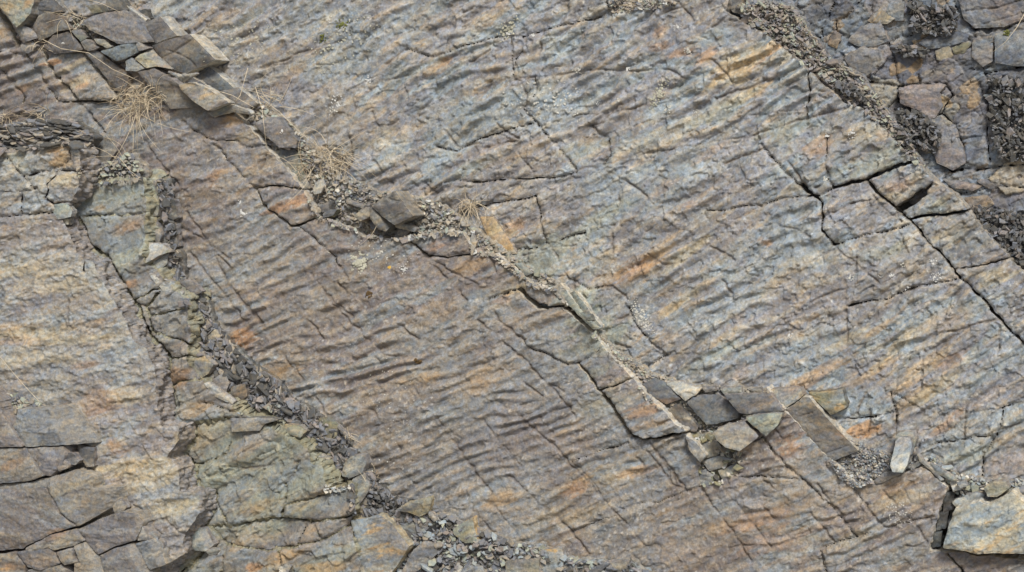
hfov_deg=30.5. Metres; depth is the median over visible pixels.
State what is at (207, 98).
loose slab
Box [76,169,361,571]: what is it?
rock ledge
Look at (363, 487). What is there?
loose block
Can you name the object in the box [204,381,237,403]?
rock sliver
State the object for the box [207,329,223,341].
ledge block
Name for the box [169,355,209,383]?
rock ledge
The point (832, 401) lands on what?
mossy block
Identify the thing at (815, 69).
slate flake
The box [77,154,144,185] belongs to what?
scree
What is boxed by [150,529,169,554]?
jointed block
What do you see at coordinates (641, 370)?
scree
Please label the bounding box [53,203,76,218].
loose stone
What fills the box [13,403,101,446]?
jointed block
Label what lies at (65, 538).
jointed block
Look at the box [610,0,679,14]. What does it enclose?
scree
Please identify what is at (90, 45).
loose stone
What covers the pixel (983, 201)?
orange flake
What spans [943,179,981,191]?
pink plate
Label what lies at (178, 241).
ledge block
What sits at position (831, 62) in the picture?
slate flake
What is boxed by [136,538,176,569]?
jointed block
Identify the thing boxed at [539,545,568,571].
loose block
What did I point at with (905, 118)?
scree
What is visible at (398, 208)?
loose block
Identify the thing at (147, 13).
loose stone
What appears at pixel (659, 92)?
lichen patch
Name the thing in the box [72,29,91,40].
loose stone
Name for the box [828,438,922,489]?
scree
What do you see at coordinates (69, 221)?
loose stone
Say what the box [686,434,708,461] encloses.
rock sliver
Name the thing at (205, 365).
ledge block
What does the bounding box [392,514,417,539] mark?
loose stone
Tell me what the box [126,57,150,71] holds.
loose stone
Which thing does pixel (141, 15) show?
rock sliver
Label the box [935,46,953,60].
loose stone
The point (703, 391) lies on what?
gravel
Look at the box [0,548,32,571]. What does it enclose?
jointed block
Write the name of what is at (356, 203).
loose stone
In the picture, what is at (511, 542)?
slate flake
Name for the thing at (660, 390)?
fitted stone
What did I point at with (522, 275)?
slate flake
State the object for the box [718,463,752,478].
crumbled block
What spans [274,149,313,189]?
loose slab
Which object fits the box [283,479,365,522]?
ledge plate
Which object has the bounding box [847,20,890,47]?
mauve plate
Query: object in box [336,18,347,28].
moss cushion
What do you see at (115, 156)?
dry grass tuft
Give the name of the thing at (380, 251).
lichen specks
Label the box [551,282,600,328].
rock sliver
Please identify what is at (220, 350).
scree
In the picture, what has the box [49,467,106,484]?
scree
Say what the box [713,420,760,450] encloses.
fitted stone
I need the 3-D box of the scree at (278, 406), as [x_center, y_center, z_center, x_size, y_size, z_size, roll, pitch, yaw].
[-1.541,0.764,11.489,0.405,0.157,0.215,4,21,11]
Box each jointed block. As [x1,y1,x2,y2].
[0,385,24,446]
[0,447,47,482]
[0,468,127,525]
[0,488,80,549]
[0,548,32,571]
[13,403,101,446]
[17,547,66,569]
[26,527,85,550]
[27,444,76,475]
[28,563,73,571]
[57,459,73,471]
[57,545,78,564]
[66,450,83,464]
[74,541,107,571]
[77,444,97,466]
[78,507,152,553]
[100,540,161,571]
[113,498,130,512]
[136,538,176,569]
[138,521,154,540]
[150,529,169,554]
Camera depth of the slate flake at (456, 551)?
10.99 m
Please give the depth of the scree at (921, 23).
10.01 m
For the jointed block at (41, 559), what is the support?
on the jointed block at (61, 567)
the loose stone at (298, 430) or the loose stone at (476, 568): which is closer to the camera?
the loose stone at (476, 568)
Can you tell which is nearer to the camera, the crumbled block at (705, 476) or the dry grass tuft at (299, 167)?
the crumbled block at (705, 476)
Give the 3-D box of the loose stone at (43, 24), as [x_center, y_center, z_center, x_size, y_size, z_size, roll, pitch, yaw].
[-2.893,-1.644,11.950,0.326,0.220,0.156,10,23,23]
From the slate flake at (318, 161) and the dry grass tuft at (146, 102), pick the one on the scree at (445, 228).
the slate flake at (318, 161)
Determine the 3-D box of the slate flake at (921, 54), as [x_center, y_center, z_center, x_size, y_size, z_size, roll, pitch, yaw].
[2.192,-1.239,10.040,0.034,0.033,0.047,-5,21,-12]
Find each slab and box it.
[83,9,154,44]
[86,50,133,94]
[129,0,1023,524]
[138,68,200,109]
[152,34,229,73]
[179,82,234,110]
[196,66,239,90]
[220,86,261,108]
[230,416,282,431]
[253,116,302,147]
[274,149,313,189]
[396,495,434,516]
[402,539,437,571]
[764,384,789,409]
[786,394,859,460]
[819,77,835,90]
[869,163,969,217]
[912,209,1011,268]
[933,114,963,170]
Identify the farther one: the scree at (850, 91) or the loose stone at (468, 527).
the loose stone at (468, 527)
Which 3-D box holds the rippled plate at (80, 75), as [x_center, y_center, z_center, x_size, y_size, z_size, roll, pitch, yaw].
[-2.700,-1.332,11.959,0.626,0.326,0.269,15,25,33]
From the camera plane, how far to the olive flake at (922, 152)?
10.10 m
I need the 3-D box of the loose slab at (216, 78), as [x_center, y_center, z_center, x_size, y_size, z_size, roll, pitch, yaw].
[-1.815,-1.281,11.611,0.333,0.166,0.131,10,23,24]
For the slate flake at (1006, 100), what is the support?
on the scree at (1013, 144)
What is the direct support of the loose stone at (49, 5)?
on the central rock face at (508, 422)
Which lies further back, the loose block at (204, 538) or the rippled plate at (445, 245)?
the loose block at (204, 538)
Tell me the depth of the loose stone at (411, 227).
11.08 m
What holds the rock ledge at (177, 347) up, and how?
on the central rock face at (508, 422)
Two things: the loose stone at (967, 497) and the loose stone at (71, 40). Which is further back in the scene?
the loose stone at (71, 40)
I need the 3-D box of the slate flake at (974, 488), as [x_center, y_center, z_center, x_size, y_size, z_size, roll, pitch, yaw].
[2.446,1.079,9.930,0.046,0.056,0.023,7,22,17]
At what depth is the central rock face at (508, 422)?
10.98 m
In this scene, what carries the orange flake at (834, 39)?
on the rock ledge at (964, 77)
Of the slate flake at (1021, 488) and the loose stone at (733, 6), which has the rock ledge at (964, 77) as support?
the loose stone at (733, 6)
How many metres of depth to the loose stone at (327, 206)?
11.27 m
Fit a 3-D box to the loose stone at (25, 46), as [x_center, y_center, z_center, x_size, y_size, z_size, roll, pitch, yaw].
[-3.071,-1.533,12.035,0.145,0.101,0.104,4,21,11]
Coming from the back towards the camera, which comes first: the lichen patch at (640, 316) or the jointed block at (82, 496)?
the jointed block at (82, 496)
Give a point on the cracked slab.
(187, 53)
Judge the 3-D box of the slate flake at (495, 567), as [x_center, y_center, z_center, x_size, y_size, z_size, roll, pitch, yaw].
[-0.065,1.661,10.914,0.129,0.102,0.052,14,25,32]
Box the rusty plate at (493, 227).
[480,216,517,253]
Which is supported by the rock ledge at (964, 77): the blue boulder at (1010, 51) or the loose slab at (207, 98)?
the blue boulder at (1010, 51)
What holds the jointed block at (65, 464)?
on the jointed block at (49, 460)
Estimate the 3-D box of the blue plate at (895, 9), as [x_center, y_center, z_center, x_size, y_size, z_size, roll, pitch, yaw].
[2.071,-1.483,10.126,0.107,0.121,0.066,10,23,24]
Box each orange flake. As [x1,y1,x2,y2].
[828,30,842,47]
[868,8,894,24]
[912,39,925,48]
[964,195,993,211]
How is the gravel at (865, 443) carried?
on the central rock face at (508, 422)
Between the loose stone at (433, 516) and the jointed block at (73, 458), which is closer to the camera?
the loose stone at (433, 516)
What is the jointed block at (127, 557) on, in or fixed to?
on the yellow rock face at (73, 328)
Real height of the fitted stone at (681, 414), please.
0.148 m
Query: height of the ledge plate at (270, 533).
0.476 m
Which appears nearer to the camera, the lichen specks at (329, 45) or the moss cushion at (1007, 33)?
the moss cushion at (1007, 33)
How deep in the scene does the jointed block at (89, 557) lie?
11.58 m
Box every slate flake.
[162,212,167,222]
[176,269,179,279]
[198,298,206,302]
[222,368,235,381]
[227,372,241,380]
[256,382,269,396]
[280,406,293,415]
[313,158,321,163]
[322,442,329,452]
[370,222,376,228]
[400,237,409,243]
[421,563,433,571]
[453,541,464,556]
[491,560,505,571]
[507,538,514,546]
[518,272,524,280]
[532,282,539,289]
[534,269,539,276]
[606,560,612,569]
[733,464,743,470]
[740,15,752,23]
[811,66,821,72]
[826,59,837,65]
[918,51,924,57]
[941,465,953,470]
[945,4,952,15]
[950,481,962,491]
[971,485,978,491]
[1001,75,1008,85]
[1003,97,1011,104]
[1016,78,1021,87]
[1018,485,1023,493]
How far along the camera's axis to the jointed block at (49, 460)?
11.65 m
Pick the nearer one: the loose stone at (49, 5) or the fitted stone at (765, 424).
the fitted stone at (765, 424)
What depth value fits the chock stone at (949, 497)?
9.99 m
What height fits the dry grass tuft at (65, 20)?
0.255 m
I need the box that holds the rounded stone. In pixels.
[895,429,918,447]
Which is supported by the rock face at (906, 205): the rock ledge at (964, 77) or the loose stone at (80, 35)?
the rock ledge at (964, 77)
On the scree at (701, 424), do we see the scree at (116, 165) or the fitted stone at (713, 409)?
the fitted stone at (713, 409)
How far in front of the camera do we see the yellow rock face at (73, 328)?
11.63 m
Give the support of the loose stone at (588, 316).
on the central rock face at (508, 422)
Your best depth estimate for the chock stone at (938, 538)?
10.03 m
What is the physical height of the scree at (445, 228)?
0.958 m
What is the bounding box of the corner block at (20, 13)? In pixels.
[0,0,40,27]
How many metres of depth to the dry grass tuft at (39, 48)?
11.94 m
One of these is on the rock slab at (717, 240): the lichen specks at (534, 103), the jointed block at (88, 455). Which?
the lichen specks at (534, 103)
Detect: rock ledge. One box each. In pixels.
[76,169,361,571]
[136,280,211,330]
[151,330,200,357]
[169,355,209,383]
[189,412,343,528]
[209,501,226,527]
[732,0,1023,268]
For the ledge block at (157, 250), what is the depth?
11.59 m
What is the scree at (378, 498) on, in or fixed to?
on the scree at (220, 350)
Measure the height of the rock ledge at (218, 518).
0.260 m
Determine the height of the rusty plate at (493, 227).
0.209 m
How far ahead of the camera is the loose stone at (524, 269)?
10.84 m
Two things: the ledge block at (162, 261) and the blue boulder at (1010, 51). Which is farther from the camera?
the ledge block at (162, 261)
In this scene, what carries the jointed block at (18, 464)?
on the jointed block at (82, 496)
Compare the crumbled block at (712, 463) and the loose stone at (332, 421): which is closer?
the crumbled block at (712, 463)
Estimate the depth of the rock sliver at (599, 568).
10.63 m
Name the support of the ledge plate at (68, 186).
on the yellow rock face at (73, 328)
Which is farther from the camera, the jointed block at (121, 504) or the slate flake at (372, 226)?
the jointed block at (121, 504)
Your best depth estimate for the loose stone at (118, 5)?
11.69 m
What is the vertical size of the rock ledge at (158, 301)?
0.439 m
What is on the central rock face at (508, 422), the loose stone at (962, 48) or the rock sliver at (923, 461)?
the rock sliver at (923, 461)
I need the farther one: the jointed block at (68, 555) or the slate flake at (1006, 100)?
the jointed block at (68, 555)
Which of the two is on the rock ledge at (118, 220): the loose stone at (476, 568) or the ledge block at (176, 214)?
the ledge block at (176, 214)
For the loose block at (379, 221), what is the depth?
11.08 m
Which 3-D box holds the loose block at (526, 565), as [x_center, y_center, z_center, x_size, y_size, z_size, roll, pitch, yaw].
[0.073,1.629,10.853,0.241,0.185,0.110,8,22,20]
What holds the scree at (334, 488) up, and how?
on the ledge plate at (332, 505)
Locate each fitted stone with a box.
[642,378,681,403]
[666,380,701,400]
[668,403,699,432]
[687,393,740,425]
[702,385,718,391]
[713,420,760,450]
[720,385,743,393]
[724,392,784,414]
[746,411,784,435]
[751,387,763,392]
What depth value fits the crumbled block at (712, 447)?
10.46 m
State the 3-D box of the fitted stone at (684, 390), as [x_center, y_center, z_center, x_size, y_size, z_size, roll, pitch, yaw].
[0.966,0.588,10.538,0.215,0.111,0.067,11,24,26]
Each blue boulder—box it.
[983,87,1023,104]
[994,31,1023,66]
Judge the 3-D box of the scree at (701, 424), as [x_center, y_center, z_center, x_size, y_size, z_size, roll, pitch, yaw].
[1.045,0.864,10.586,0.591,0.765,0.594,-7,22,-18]
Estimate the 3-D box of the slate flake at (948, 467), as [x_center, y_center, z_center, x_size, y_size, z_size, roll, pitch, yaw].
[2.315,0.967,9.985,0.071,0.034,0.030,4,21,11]
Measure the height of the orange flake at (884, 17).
0.090 m
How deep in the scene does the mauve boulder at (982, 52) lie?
9.93 m
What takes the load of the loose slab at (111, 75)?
on the central rock face at (508, 422)
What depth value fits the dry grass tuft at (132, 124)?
11.73 m
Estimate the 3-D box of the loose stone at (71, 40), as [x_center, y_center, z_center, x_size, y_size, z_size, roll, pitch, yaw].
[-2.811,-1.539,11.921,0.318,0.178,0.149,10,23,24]
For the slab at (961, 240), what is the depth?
9.95 m
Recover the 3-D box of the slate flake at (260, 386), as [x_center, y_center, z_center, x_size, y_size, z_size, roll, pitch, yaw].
[-1.509,0.632,11.443,0.091,0.114,0.054,4,21,11]
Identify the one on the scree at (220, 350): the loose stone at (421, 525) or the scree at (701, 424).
the loose stone at (421, 525)
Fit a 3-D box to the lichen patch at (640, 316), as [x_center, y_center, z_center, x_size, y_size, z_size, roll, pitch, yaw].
[0.741,0.171,10.672,0.201,0.200,0.038,19,28,40]
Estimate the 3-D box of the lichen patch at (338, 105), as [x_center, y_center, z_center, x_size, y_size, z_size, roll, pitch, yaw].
[-1.046,-1.115,11.332,0.112,0.086,0.034,11,24,26]
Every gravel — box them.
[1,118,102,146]
[98,152,152,177]
[665,383,765,432]
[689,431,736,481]
[841,437,920,480]
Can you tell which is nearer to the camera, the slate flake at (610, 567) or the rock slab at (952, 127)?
the rock slab at (952, 127)
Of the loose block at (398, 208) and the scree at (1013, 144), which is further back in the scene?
the loose block at (398, 208)
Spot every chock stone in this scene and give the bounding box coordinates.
[931,529,945,547]
[936,510,949,530]
[943,491,957,512]
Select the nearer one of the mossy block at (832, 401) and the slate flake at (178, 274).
the mossy block at (832, 401)
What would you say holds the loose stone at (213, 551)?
on the rock ledge at (118, 220)
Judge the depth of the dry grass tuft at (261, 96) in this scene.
11.48 m
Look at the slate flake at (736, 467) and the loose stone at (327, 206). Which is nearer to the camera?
the slate flake at (736, 467)
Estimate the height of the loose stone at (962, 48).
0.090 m
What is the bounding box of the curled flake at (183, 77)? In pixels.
[168,71,198,81]
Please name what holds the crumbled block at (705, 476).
on the central rock face at (508, 422)
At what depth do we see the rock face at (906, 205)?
10.28 m
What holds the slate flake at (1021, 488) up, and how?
on the scree at (967, 489)
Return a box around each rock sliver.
[127,5,149,20]
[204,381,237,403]
[209,104,254,117]
[337,423,351,437]
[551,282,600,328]
[570,290,604,328]
[588,561,610,571]
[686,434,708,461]
[917,452,944,480]
[931,463,958,481]
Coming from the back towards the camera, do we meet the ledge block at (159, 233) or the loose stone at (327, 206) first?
the ledge block at (159, 233)
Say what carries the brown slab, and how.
on the central rock face at (508, 422)
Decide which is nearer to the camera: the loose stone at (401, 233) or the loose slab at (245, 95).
the loose stone at (401, 233)
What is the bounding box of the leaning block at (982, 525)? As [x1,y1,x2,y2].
[943,487,1023,553]
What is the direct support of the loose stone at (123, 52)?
on the central rock face at (508, 422)
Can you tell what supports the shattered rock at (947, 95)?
attached to the rock face at (906, 205)
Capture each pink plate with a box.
[898,83,945,118]
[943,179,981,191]
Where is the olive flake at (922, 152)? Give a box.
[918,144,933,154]
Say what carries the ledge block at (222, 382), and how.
on the scree at (220, 350)
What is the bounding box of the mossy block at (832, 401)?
[809,387,849,414]
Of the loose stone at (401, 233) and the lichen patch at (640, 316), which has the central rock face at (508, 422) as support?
the loose stone at (401, 233)
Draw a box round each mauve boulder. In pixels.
[959,0,1023,28]
[972,35,994,66]
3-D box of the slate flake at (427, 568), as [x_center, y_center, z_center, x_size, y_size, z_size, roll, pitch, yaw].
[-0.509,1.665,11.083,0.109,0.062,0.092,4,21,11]
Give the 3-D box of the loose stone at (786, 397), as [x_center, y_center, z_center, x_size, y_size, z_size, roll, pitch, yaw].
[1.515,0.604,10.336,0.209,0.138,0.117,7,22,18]
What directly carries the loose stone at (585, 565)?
on the scree at (450, 556)
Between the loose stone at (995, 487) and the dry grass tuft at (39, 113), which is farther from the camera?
the dry grass tuft at (39, 113)
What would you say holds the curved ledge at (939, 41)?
attached to the rock ledge at (964, 77)
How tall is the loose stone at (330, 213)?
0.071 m
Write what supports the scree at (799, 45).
on the rock slab at (717, 240)
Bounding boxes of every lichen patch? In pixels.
[331,95,344,107]
[347,251,367,274]
[357,352,427,431]
[496,15,517,41]
[628,300,654,336]
[649,76,668,110]
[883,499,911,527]
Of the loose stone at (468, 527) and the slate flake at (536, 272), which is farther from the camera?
the loose stone at (468, 527)
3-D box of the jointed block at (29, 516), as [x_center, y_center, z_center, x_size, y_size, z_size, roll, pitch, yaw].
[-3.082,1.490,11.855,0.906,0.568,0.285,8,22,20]
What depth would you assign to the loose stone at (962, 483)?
9.88 m
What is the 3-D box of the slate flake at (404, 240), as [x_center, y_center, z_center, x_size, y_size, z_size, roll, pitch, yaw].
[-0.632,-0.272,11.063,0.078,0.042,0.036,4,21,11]
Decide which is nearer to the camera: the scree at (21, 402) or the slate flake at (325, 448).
the slate flake at (325, 448)
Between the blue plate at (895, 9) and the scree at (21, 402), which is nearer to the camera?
the blue plate at (895, 9)
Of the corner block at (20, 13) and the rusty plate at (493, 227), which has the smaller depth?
the rusty plate at (493, 227)
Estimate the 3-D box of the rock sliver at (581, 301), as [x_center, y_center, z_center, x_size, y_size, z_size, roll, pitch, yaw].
[0.430,0.134,10.713,0.232,0.203,0.076,16,26,35]
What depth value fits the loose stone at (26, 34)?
11.96 m
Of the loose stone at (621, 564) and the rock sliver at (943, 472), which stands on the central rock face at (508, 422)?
the rock sliver at (943, 472)
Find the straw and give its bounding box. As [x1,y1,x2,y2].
[42,39,141,82]
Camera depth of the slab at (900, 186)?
10.01 m
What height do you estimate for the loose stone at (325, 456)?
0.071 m
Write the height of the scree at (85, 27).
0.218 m
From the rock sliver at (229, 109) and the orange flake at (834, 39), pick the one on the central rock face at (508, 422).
the rock sliver at (229, 109)
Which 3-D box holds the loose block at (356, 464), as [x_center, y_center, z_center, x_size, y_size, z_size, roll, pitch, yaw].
[-0.926,1.073,11.218,0.168,0.162,0.108,4,21,11]
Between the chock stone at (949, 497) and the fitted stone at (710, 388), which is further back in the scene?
the fitted stone at (710, 388)
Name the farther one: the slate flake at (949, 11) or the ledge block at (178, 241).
the ledge block at (178, 241)
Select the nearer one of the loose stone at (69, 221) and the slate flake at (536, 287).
the slate flake at (536, 287)
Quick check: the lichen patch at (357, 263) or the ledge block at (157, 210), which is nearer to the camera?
the lichen patch at (357, 263)
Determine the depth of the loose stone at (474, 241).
10.94 m
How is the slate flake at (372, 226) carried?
on the scree at (445, 228)
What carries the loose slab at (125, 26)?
on the central rock face at (508, 422)
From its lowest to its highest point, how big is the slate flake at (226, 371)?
0.067 m
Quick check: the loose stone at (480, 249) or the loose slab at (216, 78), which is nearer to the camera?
the loose stone at (480, 249)
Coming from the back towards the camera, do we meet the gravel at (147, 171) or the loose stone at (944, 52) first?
the gravel at (147, 171)
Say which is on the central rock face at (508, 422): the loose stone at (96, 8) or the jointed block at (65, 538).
the loose stone at (96, 8)
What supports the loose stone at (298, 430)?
on the rock ledge at (267, 472)
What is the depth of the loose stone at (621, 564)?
10.61 m
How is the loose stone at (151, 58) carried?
on the central rock face at (508, 422)
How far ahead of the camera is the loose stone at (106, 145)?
11.82 m
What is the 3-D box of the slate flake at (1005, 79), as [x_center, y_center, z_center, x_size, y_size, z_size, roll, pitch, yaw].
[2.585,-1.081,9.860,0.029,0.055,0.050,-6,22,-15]
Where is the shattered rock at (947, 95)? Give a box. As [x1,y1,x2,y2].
[898,86,953,114]
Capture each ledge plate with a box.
[46,170,98,202]
[149,307,204,343]
[214,513,360,549]
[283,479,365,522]
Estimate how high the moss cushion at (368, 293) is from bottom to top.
0.044 m
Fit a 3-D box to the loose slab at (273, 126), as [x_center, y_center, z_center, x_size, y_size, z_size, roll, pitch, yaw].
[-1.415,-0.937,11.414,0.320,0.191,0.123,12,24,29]
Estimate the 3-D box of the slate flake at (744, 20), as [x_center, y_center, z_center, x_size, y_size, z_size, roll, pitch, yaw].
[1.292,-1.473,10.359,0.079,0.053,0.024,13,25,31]
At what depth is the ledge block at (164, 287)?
11.58 m
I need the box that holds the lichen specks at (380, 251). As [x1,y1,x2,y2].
[351,236,417,273]
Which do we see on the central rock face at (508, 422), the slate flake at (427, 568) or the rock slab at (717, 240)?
the rock slab at (717, 240)
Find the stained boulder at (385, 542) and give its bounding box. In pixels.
[351,512,413,571]
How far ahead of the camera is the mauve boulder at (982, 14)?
9.90 m
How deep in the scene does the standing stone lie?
9.98 m
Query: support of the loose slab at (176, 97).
on the central rock face at (508, 422)
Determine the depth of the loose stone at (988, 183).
9.96 m
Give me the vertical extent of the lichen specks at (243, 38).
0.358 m
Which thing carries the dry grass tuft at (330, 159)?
on the rippled plate at (296, 209)
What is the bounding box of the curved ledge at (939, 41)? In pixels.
[919,31,968,48]
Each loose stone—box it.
[17,26,37,42]
[21,40,41,53]
[32,11,74,41]
[37,0,65,16]
[44,32,86,53]
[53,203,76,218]
[63,218,73,224]
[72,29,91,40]
[81,39,104,50]
[86,4,109,13]
[94,38,115,48]
[95,136,119,161]
[101,43,143,61]
[106,0,130,10]
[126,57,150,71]
[135,49,173,69]
[136,42,153,51]
[139,9,153,19]
[206,547,220,555]
[279,564,293,571]
[282,423,310,437]
[313,179,325,193]
[318,201,334,211]
[318,414,342,438]
[318,452,331,459]
[323,209,340,217]
[346,199,364,207]
[354,203,374,221]
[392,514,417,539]
[394,229,410,236]
[395,224,418,231]
[412,517,432,529]
[428,510,437,521]
[453,515,480,542]
[453,564,486,571]
[470,233,478,247]
[474,248,484,251]
[514,262,532,275]
[567,563,597,571]
[580,312,595,320]
[605,559,631,571]
[730,0,745,13]
[770,386,806,407]
[874,469,902,483]
[908,461,921,468]
[913,447,918,454]
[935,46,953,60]
[952,41,971,53]
[952,491,985,506]
[957,479,968,487]
[977,179,1003,188]
[984,479,1010,496]
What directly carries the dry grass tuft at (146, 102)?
on the central rock face at (508, 422)
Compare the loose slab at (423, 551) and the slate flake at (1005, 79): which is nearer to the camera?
the slate flake at (1005, 79)
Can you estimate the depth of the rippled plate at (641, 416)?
10.56 m
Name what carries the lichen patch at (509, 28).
on the rock slab at (717, 240)
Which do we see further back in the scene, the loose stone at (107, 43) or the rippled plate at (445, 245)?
the loose stone at (107, 43)
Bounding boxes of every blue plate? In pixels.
[844,46,885,76]
[886,0,905,21]
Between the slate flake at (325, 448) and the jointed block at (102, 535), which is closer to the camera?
the slate flake at (325, 448)
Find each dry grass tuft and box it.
[0,107,27,135]
[19,92,49,119]
[25,33,49,63]
[44,9,84,36]
[83,138,141,174]
[89,75,169,137]
[98,100,187,163]
[232,73,310,116]
[267,142,332,192]
[280,103,369,199]
[360,222,380,244]
[455,180,497,229]
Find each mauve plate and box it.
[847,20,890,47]
[925,116,965,169]
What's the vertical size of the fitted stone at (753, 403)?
0.146 m
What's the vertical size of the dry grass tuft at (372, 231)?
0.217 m
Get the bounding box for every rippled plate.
[45,50,118,101]
[258,185,322,224]
[412,228,486,257]
[603,376,689,437]
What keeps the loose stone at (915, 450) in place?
on the scree at (862, 469)
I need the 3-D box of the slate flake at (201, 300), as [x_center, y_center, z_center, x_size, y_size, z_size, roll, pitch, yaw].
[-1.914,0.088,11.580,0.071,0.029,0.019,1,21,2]
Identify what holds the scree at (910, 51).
on the rock ledge at (964, 77)
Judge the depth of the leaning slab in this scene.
11.02 m
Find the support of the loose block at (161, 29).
on the central rock face at (508, 422)
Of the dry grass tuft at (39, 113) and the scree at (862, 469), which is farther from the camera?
the dry grass tuft at (39, 113)
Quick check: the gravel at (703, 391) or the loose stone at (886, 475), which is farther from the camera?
the gravel at (703, 391)
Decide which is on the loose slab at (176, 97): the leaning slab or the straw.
the straw
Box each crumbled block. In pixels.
[699,469,715,485]
[700,439,722,457]
[702,455,730,470]
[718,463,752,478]
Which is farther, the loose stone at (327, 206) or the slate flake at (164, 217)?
the slate flake at (164, 217)
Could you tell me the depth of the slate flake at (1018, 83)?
9.80 m
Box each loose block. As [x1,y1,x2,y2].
[143,16,187,42]
[192,526,219,550]
[342,453,371,477]
[352,470,372,503]
[369,207,396,230]
[372,190,424,224]
[505,557,541,571]
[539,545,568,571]
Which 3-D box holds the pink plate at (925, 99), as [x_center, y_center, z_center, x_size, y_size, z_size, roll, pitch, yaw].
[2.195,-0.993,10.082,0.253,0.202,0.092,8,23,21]
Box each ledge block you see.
[146,242,174,262]
[149,273,184,295]
[151,184,160,215]
[153,253,169,267]
[154,219,163,241]
[163,223,183,246]
[164,199,182,221]
[178,279,205,294]
[193,355,217,377]
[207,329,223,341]
[212,374,230,390]
[231,384,249,399]
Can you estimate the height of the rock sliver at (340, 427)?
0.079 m
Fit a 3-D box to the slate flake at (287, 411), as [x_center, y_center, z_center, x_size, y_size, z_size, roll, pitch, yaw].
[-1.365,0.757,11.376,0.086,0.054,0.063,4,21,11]
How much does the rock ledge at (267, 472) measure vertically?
0.800 m
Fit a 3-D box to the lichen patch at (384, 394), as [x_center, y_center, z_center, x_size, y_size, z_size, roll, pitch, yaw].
[-0.775,0.635,11.212,0.631,0.550,0.134,12,24,28]
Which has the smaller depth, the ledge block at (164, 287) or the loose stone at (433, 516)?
the loose stone at (433, 516)
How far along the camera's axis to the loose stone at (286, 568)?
11.35 m
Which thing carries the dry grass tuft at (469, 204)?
on the scree at (445, 228)
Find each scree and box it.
[0,118,93,155]
[6,392,46,411]
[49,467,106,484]
[65,13,118,48]
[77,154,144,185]
[153,178,438,525]
[235,403,281,415]
[247,105,573,310]
[323,484,350,493]
[341,451,398,507]
[396,510,651,571]
[592,329,671,382]
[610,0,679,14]
[637,385,769,466]
[735,0,926,171]
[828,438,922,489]
[835,80,867,104]
[890,44,930,57]
[893,108,941,153]
[907,0,959,37]
[923,456,1023,497]
[972,204,1023,263]
[985,75,1023,162]
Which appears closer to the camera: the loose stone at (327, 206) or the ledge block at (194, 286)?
the loose stone at (327, 206)
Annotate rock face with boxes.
[0,0,1023,571]
[0,142,216,571]
[88,29,1020,544]
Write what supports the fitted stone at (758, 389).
on the scree at (701, 424)
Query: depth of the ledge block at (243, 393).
11.47 m
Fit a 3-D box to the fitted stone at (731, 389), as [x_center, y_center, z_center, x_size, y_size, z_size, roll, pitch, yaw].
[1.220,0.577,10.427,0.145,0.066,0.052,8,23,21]
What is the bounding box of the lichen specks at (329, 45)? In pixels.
[298,6,382,75]
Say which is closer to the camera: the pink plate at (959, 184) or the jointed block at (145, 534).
the pink plate at (959, 184)
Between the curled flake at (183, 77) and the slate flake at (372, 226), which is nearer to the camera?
the slate flake at (372, 226)
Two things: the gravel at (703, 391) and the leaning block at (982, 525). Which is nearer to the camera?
the leaning block at (982, 525)
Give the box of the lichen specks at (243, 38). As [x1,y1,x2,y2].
[203,13,273,67]
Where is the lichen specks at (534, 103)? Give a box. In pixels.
[503,77,590,122]
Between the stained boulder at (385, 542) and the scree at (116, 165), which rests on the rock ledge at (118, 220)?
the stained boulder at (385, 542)
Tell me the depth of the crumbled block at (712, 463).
10.45 m
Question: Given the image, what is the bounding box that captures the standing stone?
[890,436,914,472]
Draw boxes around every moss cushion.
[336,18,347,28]
[365,291,372,297]
[1003,29,1009,35]

